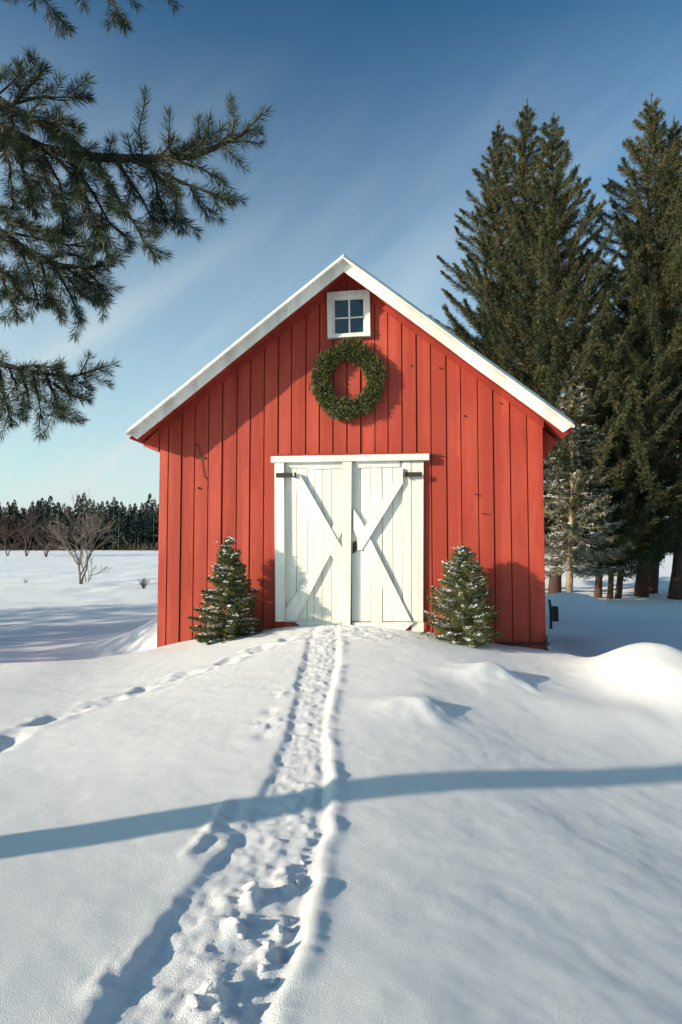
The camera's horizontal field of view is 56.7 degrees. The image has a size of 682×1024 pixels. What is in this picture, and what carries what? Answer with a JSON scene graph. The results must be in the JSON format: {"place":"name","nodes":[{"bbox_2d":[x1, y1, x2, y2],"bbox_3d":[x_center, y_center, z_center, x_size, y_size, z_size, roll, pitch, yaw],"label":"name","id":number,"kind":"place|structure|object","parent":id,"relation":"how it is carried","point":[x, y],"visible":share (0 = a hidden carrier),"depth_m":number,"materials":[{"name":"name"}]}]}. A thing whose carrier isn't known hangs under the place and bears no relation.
{"place":"outdoors","nodes":[
{"label":"outdoors","id":0,"kind":"place"},
{"bbox_2d":[0,549,681,1023],"bbox_3d":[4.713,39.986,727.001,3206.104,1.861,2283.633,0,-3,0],"label":"snow ground","id":1,"kind":"structure","parent":0,"point":[490,833],"depth_m":3.85,"materials":[{"name":"white snow"}]},
{"bbox_2d":[0,508,9,548],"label":"fir","id":2,"kind":"object","parent":1,"relation":"on","point":[1,541],"visible":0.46,"depth_m":99.95,"materials":[{"name":"green plant"}]},
{"bbox_2d":[4,502,10,521],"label":"fir","id":3,"kind":"object","parent":1,"relation":"on","point":[8,511],"visible":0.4,"depth_m":111.13,"materials":[{"name":"green plant"}]},
{"bbox_2d":[1,517,17,548],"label":"fir","id":4,"kind":"object","parent":1,"relation":"on","point":[12,532],"visible":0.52,"depth_m":100.43,"materials":[{"name":"green plant"}]},
{"bbox_2d":[6,499,22,549],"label":"fir","id":5,"kind":"object","parent":1,"relation":"on","point":[14,510],"visible":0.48,"depth_m":103.79,"materials":[{"name":"green plant"}]},
{"bbox_2d":[0,510,29,555],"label":"bare tree","id":6,"kind":"object","parent":1,"relation":"on","point":[7,537],"visible":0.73,"depth_m":71.79,"materials":[{"name":"brown plant"}]},
{"bbox_2d":[7,510,23,544],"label":"fir","id":7,"kind":"object","parent":1,"relation":"on","point":[15,518],"visible":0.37,"depth_m":103.61,"materials":[{"name":"green plant"}]},
{"bbox_2d":[10,516,26,549],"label":"fir","id":8,"kind":"object","parent":1,"relation":"on","point":[19,518],"visible":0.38,"depth_m":102.32,"materials":[{"name":"green plant"}]},
{"bbox_2d":[0,504,44,555],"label":"bare tree","id":9,"kind":"object","parent":1,"relation":"on","point":[26,535],"visible":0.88,"depth_m":70.23,"materials":[{"name":"plant"}]},
{"bbox_2d":[21,509,25,521],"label":"fir","id":10,"kind":"object","parent":1,"relation":"on","point":[23,513],"visible":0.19,"depth_m":107.54,"materials":[{"name":"green plant"}]},
{"bbox_2d":[17,515,34,549],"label":"fir","id":11,"kind":"object","parent":1,"relation":"on","point":[23,534],"visible":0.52,"depth_m":98.92,"materials":[{"name":"green plant"}]},
{"bbox_2d":[14,501,46,548],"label":"fir","id":12,"kind":"object","parent":1,"relation":"on","point":[32,505],"visible":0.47,"depth_m":100.99,"materials":[{"name":"green plant"}]},
{"bbox_2d":[26,506,43,548],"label":"fir","id":13,"kind":"object","parent":1,"relation":"on","point":[37,513],"visible":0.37,"depth_m":101.80,"materials":[{"name":"green plant"}]},
{"bbox_2d":[26,498,48,548],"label":"fir","id":14,"kind":"object","parent":1,"relation":"on","point":[42,500],"visible":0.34,"depth_m":106.05,"materials":[{"name":"green plant"}]},
{"bbox_2d":[32,501,46,545],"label":"fir","id":15,"kind":"object","parent":1,"relation":"on","point":[39,508],"visible":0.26,"depth_m":104.62,"materials":[{"name":"green plant"}]},
{"bbox_2d":[14,521,68,556],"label":"bare tree","id":16,"kind":"object","parent":1,"relation":"on","point":[52,539],"visible":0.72,"depth_m":67.72,"materials":[{"name":"brown plant"}]},
{"bbox_2d":[34,495,61,549],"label":"fir","id":17,"kind":"object","parent":1,"relation":"on","point":[46,509],"visible":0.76,"depth_m":99.81,"materials":[{"name":"green plant"}]},
{"bbox_2d":[38,506,57,549],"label":"fir","id":18,"kind":"object","parent":1,"relation":"on","point":[48,527],"visible":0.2,"depth_m":101.25,"materials":[{"name":"green plant"}]},
{"bbox_2d":[46,502,65,546],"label":"fir","id":19,"kind":"object","parent":1,"relation":"on","point":[60,511],"visible":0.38,"depth_m":103.57,"materials":[{"name":"green plant"}]},
{"bbox_2d":[53,512,72,550],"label":"fir","id":20,"kind":"object","parent":1,"relation":"on","point":[66,524],"visible":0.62,"depth_m":98.25,"materials":[{"name":"green plant"}]},
{"bbox_2d":[52,506,75,548],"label":"fir","id":21,"kind":"object","parent":1,"relation":"on","point":[67,507],"visible":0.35,"depth_m":101.50,"materials":[{"name":"green plant"}]},
{"bbox_2d":[61,512,80,549],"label":"fir","id":22,"kind":"object","parent":1,"relation":"on","point":[69,520],"visible":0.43,"depth_m":100.22,"materials":[{"name":"green plant"}]},
{"bbox_2d":[0,540,157,550],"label":"undergrowth","id":23,"kind":"object","parent":1,"relation":"on","point":[130,547],"visible":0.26,"depth_m":96.99,"materials":[{"name":"brown plant"}]},
{"bbox_2d":[0,500,158,527],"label":"wood","id":24,"kind":"object","parent":1,"relation":"on","point":[94,505],"visible":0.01,"depth_m":120.06,"materials":[{"name":"plant"}]},
{"bbox_2d":[42,491,118,583],"bbox_3d":[-11.049,1.046,26.965,3.256,4.281,2.923,2,-3,-28],"label":"bare tree","id":25,"kind":"object","parent":1,"relation":"on","point":[91,533],"visible":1,"depth_m":26.78,"materials":[{"name":"brown plant"}]},
{"bbox_2d":[69,493,98,550],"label":"fir","id":26,"kind":"object","parent":1,"relation":"on","point":[81,507],"visible":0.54,"depth_m":98.80,"materials":[{"name":"green plant"}]},
{"bbox_2d":[72,495,95,548],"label":"fir","id":27,"kind":"object","parent":1,"relation":"on","point":[77,503],"visible":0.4,"depth_m":104.46,"materials":[{"name":"green plant"}]},
{"bbox_2d":[76,507,102,549],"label":"fir","id":28,"kind":"object","parent":1,"relation":"on","point":[96,533],"visible":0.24,"depth_m":100.83,"materials":[{"name":"green plant"}]},
{"bbox_2d":[85,499,96,524],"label":"fir","id":29,"kind":"object","parent":1,"relation":"on","point":[89,505],"visible":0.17,"depth_m":108.25,"materials":[{"name":"green plant"}]},
{"bbox_2d":[72,547,111,581],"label":"bare sapling","id":30,"kind":"object","parent":1,"relation":"on","point":[88,566],"visible":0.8,"depth_m":29.89,"materials":[{"name":"brown plant"}]},
{"bbox_2d":[94,503,103,536],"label":"fir","id":31,"kind":"object","parent":1,"relation":"on","point":[97,505],"visible":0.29,"depth_m":108.99,"materials":[{"name":"green plant"}]},
{"bbox_2d":[92,501,112,549],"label":"fir","id":32,"kind":"object","parent":1,"relation":"on","point":[100,511],"visible":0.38,"depth_m":104.42,"materials":[{"name":"green plant"}]},
{"bbox_2d":[93,511,115,549],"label":"fir","id":33,"kind":"object","parent":1,"relation":"on","point":[104,523],"visible":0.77,"depth_m":101.18,"materials":[{"name":"green plant"}]},
{"bbox_2d":[104,500,109,514],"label":"fir","id":34,"kind":"object","parent":1,"relation":"on","point":[107,505],"visible":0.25,"depth_m":112.07,"materials":[{"name":"green plant"}]},
{"bbox_2d":[103,496,124,549],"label":"fir","id":35,"kind":"object","parent":1,"relation":"on","point":[111,517],"visible":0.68,"depth_m":103.34,"materials":[{"name":"green plant"}]},
{"bbox_2d":[101,501,126,549],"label":"fir","id":36,"kind":"object","parent":1,"relation":"on","point":[117,503],"visible":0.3,"depth_m":105.30,"materials":[{"name":"green plant"}]},
{"bbox_2d":[107,509,128,549],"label":"fir","id":37,"kind":"object","parent":1,"relation":"on","point":[123,534],"visible":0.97,"depth_m":98.41,"materials":[{"name":"green plant"}]},
{"bbox_2d":[114,518,130,549],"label":"fir","id":38,"kind":"object","parent":1,"relation":"on","point":[126,530],"visible":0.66,"depth_m":100.38,"materials":[{"name":"green plant"}]},
{"bbox_2d":[119,501,125,520],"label":"fir","id":39,"kind":"object","parent":1,"relation":"on","point":[122,508],"visible":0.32,"depth_m":110.34,"materials":[{"name":"green plant"}]},
{"bbox_2d":[122,509,137,546],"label":"fir","id":40,"kind":"object","parent":1,"relation":"on","point":[131,526],"visible":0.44,"depth_m":104.65,"materials":[{"name":"green plant"}]},
{"bbox_2d":[125,507,142,549],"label":"fir","id":41,"kind":"object","parent":1,"relation":"on","point":[137,528],"visible":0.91,"depth_m":98.99,"materials":[{"name":"green plant"}]},
{"bbox_2d":[124,503,144,543],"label":"fir","id":42,"kind":"object","parent":1,"relation":"on","point":[131,513],"visible":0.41,"depth_m":104.56,"materials":[{"name":"green plant"}]},
{"bbox_2d":[0,0,277,445],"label":"pine tree","id":43,"kind":"object","parent":1,"relation":"on","point":[17,141],"visible":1,"depth_m":2.43,"materials":[{"name":"green plant"}]},
{"bbox_2d":[133,502,151,549],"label":"fir","id":44,"kind":"object","parent":1,"relation":"on","point":[143,515],"visible":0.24,"depth_m":106.75,"materials":[{"name":"green plant"}]},
{"bbox_2d":[138,578,149,588],"bbox_3d":[-7.767,2.838,24.907,0.487,0.514,0.464,0,-3,0],"label":"bare shrub","id":45,"kind":"object","parent":1,"relation":"on","point":[143,584],"visible":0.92,"depth_m":24.86,"materials":[{"name":"brown plant"}]},
{"bbox_2d":[136,508,152,547],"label":"fir","id":46,"kind":"object","parent":1,"relation":"on","point":[143,526],"visible":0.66,"depth_m":100.47,"materials":[{"name":"green plant"}]},
{"bbox_2d":[133,494,158,548],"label":"fir","id":47,"kind":"object","parent":1,"relation":"on","point":[148,505],"visible":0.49,"depth_m":101.68,"materials":[{"name":"green plant"}]},
{"bbox_2d":[140,498,158,549],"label":"fir","id":48,"kind":"object","parent":1,"relation":"on","point":[148,522],"visible":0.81,"depth_m":99.40,"materials":[{"name":"green plant"}]},
{"bbox_2d":[147,513,158,549],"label":"fir","id":49,"kind":"object","parent":1,"relation":"on","point":[154,533],"visible":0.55,"depth_m":100.88,"materials":[{"name":"green plant"}]},
{"bbox_2d":[186,993,199,1007],"bbox_3d":[-0.510,1.688,2.179,0.053,0.033,0.042,-1,-3,13],"label":"snow lump","id":50,"kind":"object","parent":1,"relation":"on","point":[192,1000],"visible":1,"depth_m":2.17,"materials":[{"name":"white snow"}]},
{"bbox_2d":[200,977,224,993],"bbox_3d":[-0.459,1.677,2.239,0.066,0.051,0.096,-2,-4,36],"label":"snow lump","id":51,"kind":"object","parent":1,"relation":"on","point":[210,985],"visible":1,"depth_m":2.22,"materials":[{"name":"white snow"}]},
{"bbox_2d":[211,1002,225,1010],"bbox_3d":[-0.417,1.694,2.161,0.044,0.028,0.041,-1,-3,22],"label":"snow lump","id":52,"kind":"object","parent":1,"relation":"on","point":[220,1006],"visible":1,"depth_m":2.15,"materials":[{"name":"white snow"}]},
{"bbox_2d":[187,535,266,644],"bbox_3d":[-1.671,1.352,9.362,1.085,2.046,1.125,-1,-3,12],"label":"spruce","id":53,"kind":"object","parent":1,"relation":"on","point":[238,614],"visible":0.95,"depth_m":9.26,"materials":[{"name":"green plant"}]},
{"bbox_2d":[228,917,239,925],"bbox_3d":[-0.450,1.716,2.648,0.048,0.036,0.066,2,-4,-33],"label":"snow lump","id":54,"kind":"object","parent":1,"relation":"on","point":[232,920],"visible":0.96,"depth_m":2.63,"materials":[{"name":"white snow"}]},
{"bbox_2d":[237,933,244,939],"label":"snow lump","id":55,"kind":"object","parent":1,"relation":"on","point":[241,936],"visible":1,"depth_m":2.58,"materials":[{"name":"white snow"}]},
{"bbox_2d":[242,881,258,891],"bbox_3d":[-0.412,1.700,2.874,0.072,0.044,0.046,2,-4,-32],"label":"snow lump","id":56,"kind":"object","parent":1,"relation":"on","point":[249,886],"visible":1,"depth_m":2.86,"materials":[{"name":"white snow"}]},
{"bbox_2d":[258,963,265,973],"bbox_3d":[-0.298,1.732,2.393,0.033,0.032,0.029,1,-3,-25],"label":"snow lump","id":57,"kind":"object","parent":1,"relation":"on","point":[261,968],"visible":1,"depth_m":2.38,"materials":[{"name":"white snow"}]},
{"bbox_2d":[262,939,274,948],"bbox_3d":[-0.288,1.716,2.502,0.049,0.036,0.046,-1,-3,12],"label":"snow lump","id":58,"kind":"object","parent":1,"relation":"on","point":[269,944],"visible":1,"depth_m":2.49,"materials":[{"name":"white snow"}]},
{"bbox_2d":[271,977,277,983],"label":"snow lump","id":59,"kind":"object","parent":1,"relation":"on","point":[274,980],"visible":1,"depth_m":2.35,"materials":[{"name":"white snow"}]},
{"bbox_2d":[274,924,283,932],"bbox_3d":[-0.258,1.739,2.637,0.039,0.030,0.045,-3,-4,45],"label":"snow lump","id":60,"kind":"object","parent":1,"relation":"on","point":[278,928],"visible":1,"depth_m":2.62,"materials":[{"name":"white snow"}]},
{"bbox_2d":[126,254,574,650],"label":"barn","id":61,"kind":"structure","parent":1,"relation":"on","point":[294,490],"depth_m":9.72,"materials":[{"name":"red paint"}]},
{"bbox_2d":[274,462,341,624],"bbox_3d":[-0.502,0.518,9.695,1.057,2.593,0.126,0,-3,5],"label":"door","id":62,"kind":"structure","parent":61,"relation":"in","point":[293,498],"depth_m":9.72,"materials":[{"name":"white wood"}]},
{"bbox_2d":[307,337,388,421],"bbox_3d":[0.112,-2.047,9.762,1.296,1.353,0.315,0,-3,5],"label":"wreath","id":63,"kind":"object","parent":61,"relation":"hanging from","point":[363,403],"visible":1,"depth_m":9.71,"materials":[{"name":"green plant"}]},
{"bbox_2d":[327,289,370,339],"bbox_3d":[0.121,-3.086,9.868,0.681,0.755,0.075,0,-3,5],"label":"window","id":64,"kind":"structure","parent":61,"relation":"in","point":[348,312],"depth_m":9.86,"materials":[{"name":"paint"}]},
{"bbox_2d":[342,461,423,631],"bbox_3d":[0.636,0.513,9.591,1.249,2.591,0.130,0,-3,5],"label":"door","id":65,"kind":"structure","parent":61,"relation":"in","point":[380,507],"depth_m":9.61,"materials":[{"name":"white wood"}]},
{"bbox_2d":[419,543,505,648],"bbox_3d":[1.764,1.419,9.021,1.156,1.949,1.118,-2,-4,31],"label":"spruce","id":66,"kind":"object","parent":1,"relation":"on","point":[461,578],"visible":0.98,"depth_m":8.94,"materials":[{"name":"green plant"}]},
{"bbox_2d":[429,119,633,531],"bbox_3d":[5.876,-6.059,24.194,9.334,18.933,9.049,0,-3,0],"label":"tall spruce","id":67,"kind":"object","parent":1,"relation":"on","point":[496,163],"visible":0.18,"depth_m":23.95,"materials":[{"name":"green plant"}]},
{"bbox_2d":[444,98,651,553],"bbox_3d":[6.846,-6.115,23.452,9.091,19.066,8.666,-2,-4,38],"label":"tall spruce","id":68,"kind":"object","parent":1,"relation":"on","point":[524,168],"visible":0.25,"depth_m":22.49,"materials":[{"name":"green plant"}]},
{"bbox_2d":[548,599,551,628],"bbox_3d":[4.773,2.475,14.390,0.083,0.963,0.067,-1,-3,22],"label":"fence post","id":69,"kind":"object","parent":1,"relation":"on","point":[550,607],"visible":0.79,"depth_m":14.38,"materials":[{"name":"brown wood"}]},
{"bbox_2d":[552,606,558,621],"bbox_3d":[5.203,2.627,15.382,0.160,0.660,0.160,0,-3,0],"label":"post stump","id":70,"kind":"object","parent":1,"relation":"on","point":[555,616],"visible":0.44,"depth_m":15.31,"materials":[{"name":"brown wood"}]},
{"bbox_2d":[453,112,681,593],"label":"tall spruce","id":71,"kind":"object","parent":1,"relation":"on","point":[548,229],"visible":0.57,"depth_m":21.03,"materials":[{"name":"green plant"}]},
{"bbox_2d":[543,365,631,592],"bbox_3d":[7.140,-0.707,19.932,3.614,7.973,3.896,-1,-3,23],"label":"snowy spruce","id":72,"kind":"object","parent":1,"relation":"on","point":[571,527],"visible":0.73,"depth_m":19.66,"materials":[{"name":"green plant"}]},
{"bbox_2d":[514,93,681,596],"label":"tall spruce","id":73,"kind":"object","parent":1,"relation":"on","point":[649,167],"visible":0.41,"depth_m":21.59,"materials":[{"name":"green plant"}]},
{"bbox_2d":[543,289,677,597],"bbox_3d":[8.899,-2.266,21.791,5.174,11.297,4.909,2,-3,-27],"label":"tall spruce","id":74,"kind":"object","parent":1,"relation":"on","point":[598,588],"visible":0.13,"depth_m":20.55,"materials":[{"name":"green plant"}]},
{"bbox_2d":[553,353,676,598],"bbox_3d":[8.996,-1.131,20.996,4.080,8.906,3.319,0,-3,0],"label":"tall spruce","id":75,"kind":"object","parent":1,"relation":"on","point":[626,512],"visible":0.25,"depth_m":20.40,"materials":[{"name":"green plant"}]},
{"bbox_2d":[549,333,681,598],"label":"tall spruce","id":76,"kind":"object","parent":1,"relation":"on","point":[632,534],"visible":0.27,"depth_m":20.25,"materials":[{"name":"green plant"}]},
{"bbox_2d":[550,140,681,599],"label":"tall spruce","id":77,"kind":"object","parent":1,"relation":"on","point":[675,589],"visible":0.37,"depth_m":20.55,"materials":[{"name":"green plant"}]},
{"bbox_2d":[586,115,681,593],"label":"tall spruce","id":78,"kind":"object","parent":1,"relation":"on","point":[674,131],"visible":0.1,"depth_m":22.41,"materials":[{"name":"green plant"}]},
{"bbox_2d":[0,0,681,545],"label":"sky","id":79,"kind":"structure","parent":0,"point":[381,124],"materials":[{"name":"blue"}]}
]}

